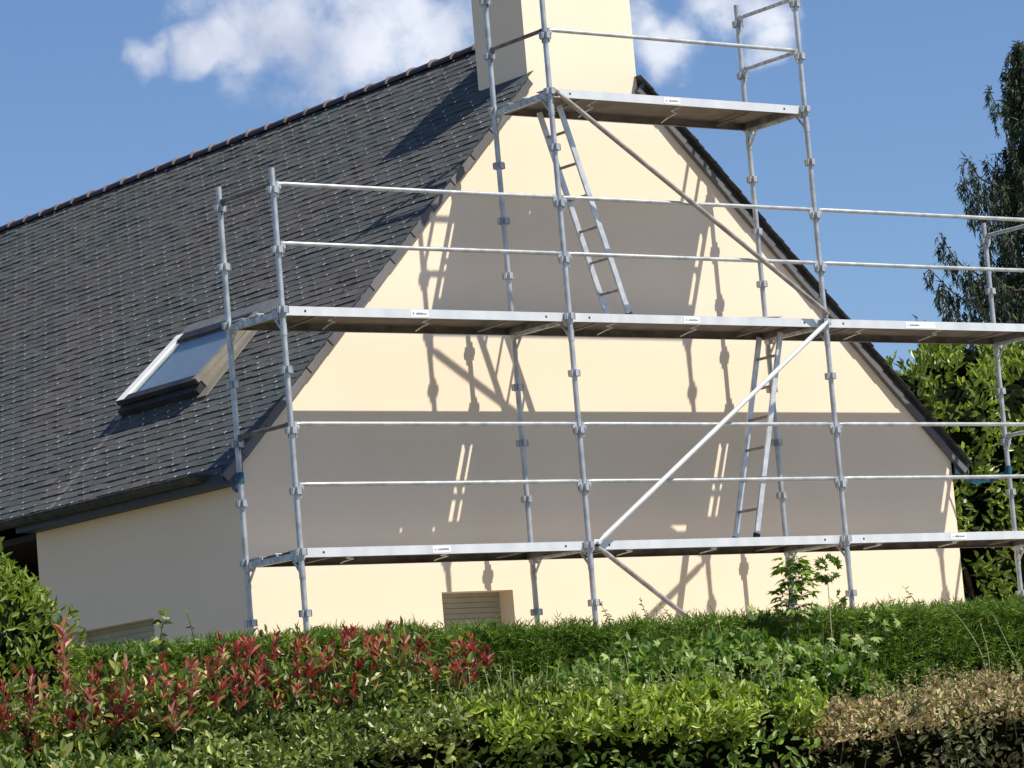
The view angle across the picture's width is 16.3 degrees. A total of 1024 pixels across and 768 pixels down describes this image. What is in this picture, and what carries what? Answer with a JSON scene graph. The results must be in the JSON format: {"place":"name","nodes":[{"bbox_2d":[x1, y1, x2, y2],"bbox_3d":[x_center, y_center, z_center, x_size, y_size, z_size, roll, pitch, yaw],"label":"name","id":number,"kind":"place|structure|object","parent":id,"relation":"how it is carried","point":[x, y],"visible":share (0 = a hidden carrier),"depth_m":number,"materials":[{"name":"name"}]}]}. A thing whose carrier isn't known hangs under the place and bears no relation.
{"place":"outdoors","nodes":[
{"label":"outdoors","id":0,"kind":"place"},
{"bbox_2d":[0,0,972,661],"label":"house","id":1,"kind":"structure","parent":0,"point":[118,508],"depth_m":33.06,"materials":[{"name":"cream painted render"},{"name":"grey slate"}]},
{"bbox_2d":[87,620,154,652],"bbox_3d":[-3.399,2.670,32.101,0.050,1.025,1.420,1,-9,-37],"label":"window","id":2,"kind":"structure","parent":1,"relation":"in","point":[135,631],"depth_m":32.19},
{"bbox_2d":[442,592,500,630],"bbox_3d":[-0.325,2.375,31.680,0.840,1.073,0.285,1,-9,-37],"label":"window","id":3,"kind":"structure","parent":1,"relation":"in","point":[461,608],"depth_m":31.85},
{"bbox_2d":[0,0,1023,373],"label":"sky","id":4,"kind":"structure","parent":0,"point":[95,94],"materials":[{"name":"blue"}]},
{"bbox_3d":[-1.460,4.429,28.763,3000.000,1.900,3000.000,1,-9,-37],"label":"ground","id":5,"kind":"structure","parent":0,"visible":0},
{"bbox_2d":[0,537,110,742],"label":"garden bush","id":6,"kind":"object","parent":5,"relation":"on","point":[29,633],"visible":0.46,"depth_m":21.38,"materials":[{"name":"green plant"}]},
{"bbox_2d":[0,731,209,767],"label":"laurel hedge","id":7,"kind":"object","parent":5,"relation":"on","point":[51,758],"visible":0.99,"depth_m":17.48,"materials":[{"name":"green plant"}]},
{"bbox_2d":[0,616,494,767],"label":"photinia hedge","id":8,"kind":"object","parent":5,"relation":"on","point":[172,704],"visible":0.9,"depth_m":18.60,"materials":[{"name":"red plant"}]},
{"bbox_2d":[50,615,75,686],"bbox_3d":[-2.307,1.459,18.457,0.154,0.527,0.160,1,-9,-37],"label":"photinia shoot","id":9,"kind":"object","parent":8,"relation":"attached to","point":[64,644],"visible":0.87,"depth_m":18.46,"materials":[{"name":"red plant"}]},
{"bbox_2d":[149,609,172,681],"bbox_3d":[-1.822,1.399,18.681,0.148,0.461,0.137,1,-9,-37],"label":"climber shoot","id":10,"kind":"object","parent":8,"relation":"attached to","point":[163,644],"visible":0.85,"depth_m":18.69,"materials":[{"name":"green plant"}]},
{"bbox_2d":[184,610,200,674],"bbox_3d":[-1.700,1.415,18.842,0.147,0.455,0.094,1,-9,-37],"label":"climber shoot","id":11,"kind":"object","parent":8,"relation":"attached to","point":[195,653],"visible":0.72,"depth_m":18.86,"materials":[{"name":"green plant"}]},
{"bbox_2d":[81,670,633,767],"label":"ivy hedge","id":12,"kind":"object","parent":5,"relation":"on","point":[398,737],"visible":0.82,"depth_m":18.56,"materials":[{"name":"green plant"}]},
{"bbox_2d":[54,590,1023,731],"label":"thuja hedge","id":13,"kind":"object","parent":5,"relation":"on","point":[526,649],"visible":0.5,"depth_m":26.36,"materials":[{"name":"green plant"}]},
{"bbox_2d":[686,600,901,650],"bbox_3d":[2.197,2.428,26.969,2.182,1.607,0.647,1,-9,-37],"label":"wild vine","id":14,"kind":"object","parent":13,"relation":"on","point":[886,605],"visible":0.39,"depth_m":27.13,"materials":[{"name":"green plant"}]},
{"bbox_2d":[599,602,614,649],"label":"wild shoot","id":15,"kind":"object","parent":5,"relation":"on","point":[608,614],"visible":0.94,"depth_m":25.35,"materials":[{"name":"green plant"}]},
{"bbox_2d":[410,648,844,767],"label":"privet hedge","id":16,"kind":"object","parent":5,"relation":"on","point":[731,727],"visible":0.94,"depth_m":19.60,"materials":[{"name":"green plant"}]},
{"bbox_2d":[604,664,615,689],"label":"wild shoot","id":17,"kind":"object","parent":16,"relation":"on","point":[608,675],"visible":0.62,"depth_m":20.56,"materials":[{"name":"green plant"}]},
{"bbox_2d":[638,597,651,639],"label":"wild shoot","id":18,"kind":"object","parent":5,"relation":"on","point":[647,619],"visible":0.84,"depth_m":25.60,"materials":[{"name":"green plant"}]},
{"bbox_2d":[659,602,678,635],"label":"wild shoot","id":19,"kind":"object","parent":5,"relation":"on","point":[671,619],"visible":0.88,"depth_m":25.73,"materials":[{"name":"green plant"}]},
{"bbox_2d":[709,605,719,636],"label":"wild shoot","id":20,"kind":"object","parent":5,"relation":"on","point":[715,621],"visible":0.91,"depth_m":25.98,"materials":[{"name":"green plant"}]},
{"bbox_2d":[536,627,903,741],"bbox_3d":[1.131,2.268,21.720,2.634,1.613,1.543,1,-9,-37],"label":"bramble hedge","id":21,"kind":"object","parent":5,"relation":"on","point":[821,668],"visible":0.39,"depth_m":21.57,"materials":[{"name":"green plant"}]},
{"bbox_2d":[611,627,639,685],"bbox_3d":[0.665,1.657,20.874,0.136,0.479,0.121,-3,-7,-17],"label":"wild shoot","id":22,"kind":"object","parent":21,"relation":"on","point":[618,634],"visible":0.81,"depth_m":20.89,"materials":[{"name":"green plant"}]},
{"bbox_2d":[668,635,687,683],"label":"wild shoot","id":23,"kind":"object","parent":21,"relation":"on","point":[678,665],"visible":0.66,"depth_m":20.89,"materials":[{"name":"green plant"}]},
{"bbox_2d":[766,555,828,640],"bbox_3d":[2.179,2.216,26.460,0.482,1.901,0.447,1,-9,-37],"label":"maple sapling","id":24,"kind":"object","parent":5,"relation":"on","point":[796,585],"visible":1,"depth_m":26.54,"materials":[{"name":"green plant"}]},
{"bbox_2d":[813,553,847,690],"bbox_3d":[2.419,2.196,26.529,0.334,1.918,0.219,1,-9,-37],"label":"hibiscus shoot","id":25,"kind":"object","parent":5,"relation":"on","point":[827,579],"visible":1,"depth_m":26.60,"materials":[{"name":"green plant"}]},
{"bbox_2d":[836,597,854,647],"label":"wild shoot","id":26,"kind":"object","parent":5,"relation":"on","point":[845,614],"visible":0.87,"depth_m":26.70,"materials":[{"name":"green plant"}]},
{"bbox_2d":[859,602,868,639],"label":"wild shoot","id":27,"kind":"object","parent":5,"relation":"on","point":[863,621],"visible":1,"depth_m":26.87,"materials":[{"name":"green plant"}]},
{"bbox_2d":[772,659,1023,767],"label":"bronze hedge","id":28,"kind":"object","parent":5,"relation":"on","point":[991,739],"visible":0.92,"depth_m":20.76,"materials":[{"name":"brown plant"}]},
{"bbox_2d":[951,609,985,668],"bbox_3d":[2.806,1.602,21.849,0.246,0.474,0.063,0,-9,-35],"label":"wild shoot","id":29,"kind":"object","parent":28,"relation":"on","point":[981,656],"visible":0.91,"depth_m":21.86,"materials":[{"name":"green plant"}]},
{"bbox_2d":[978,618,989,672],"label":"wild shoot","id":30,"kind":"object","parent":28,"relation":"on","point":[988,659],"visible":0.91,"depth_m":21.92,"materials":[{"name":"green plant"}]},
{"bbox_2d":[992,611,1022,675],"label":"wild shoot","id":31,"kind":"object","parent":28,"relation":"on","point":[1007,644],"visible":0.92,"depth_m":22.04,"materials":[{"name":"green plant"}]},
{"bbox_2d":[905,587,921,644],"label":"wild shoot","id":32,"kind":"object","parent":5,"relation":"on","point":[917,602],"visible":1,"depth_m":27.00,"materials":[{"name":"green plant"}]},
{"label":"yard","id":33,"kind":"structure","parent":0,"visible":0},
{"bbox_2d":[213,0,1023,634],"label":"scaffold","id":34,"kind":"object","parent":33,"relation":"on","point":[745,116],"visible":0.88,"depth_m":31.94,"materials":[{"name":"metal"}]},
{"bbox_2d":[231,472,243,492],"bbox_3d":[-2.308,0.836,30.022,0.065,0.152,0.356,-3,-7,-18],"label":"strap","id":35,"kind":"object","parent":34,"relation":"attached to","point":[239,477],"visible":1,"depth_m":29.87,"materials":[{"name":"blue fabric"}]},
{"bbox_2d":[536,104,631,313],"bbox_3d":[0.651,-1.502,31.986,0.654,1.931,0.323,1,-9,-37],"label":"ladder","id":36,"kind":"object","parent":34,"relation":"on","point":[593,208],"visible":0.75,"depth_m":31.91,"materials":[{"name":"metal"}]},
{"bbox_2d":[732,332,782,537],"bbox_3d":[2.251,0.493,32.849,0.580,1.929,0.328,1,-9,-37],"label":"ladder","id":37,"kind":"object","parent":34,"relation":"on","point":[769,417],"visible":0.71,"depth_m":32.84,"materials":[{"name":"metal"}]},
{"bbox_2d":[956,465,1011,484],"bbox_3d":[4.642,0.903,35.205,0.554,0.164,0.065,-4,-7,-5],"label":"strap","id":38,"kind":"object","parent":34,"relation":"attached to","point":[1008,470],"visible":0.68,"depth_m":35.21,"materials":[{"name":"blue fabric"}]},
{"bbox_2d":[903,347,988,596],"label":"hazel shrub","id":39,"kind":"object","parent":33,"relation":"on","point":[956,378],"depth_m":45.67,"materials":[{"name":"green plant"}]},
{"bbox_2d":[884,314,1023,604],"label":"laurel shrub","id":40,"kind":"object","parent":33,"relation":"on","point":[940,392],"visible":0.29,"depth_m":41.05,"materials":[{"name":"green plant"}]},
{"bbox_2d":[911,40,1023,491],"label":"spruce tree","id":41,"kind":"object","parent":33,"relation":"on","point":[1007,191],"visible":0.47,"depth_m":48.52,"materials":[{"name":"green plant"}]}
]}

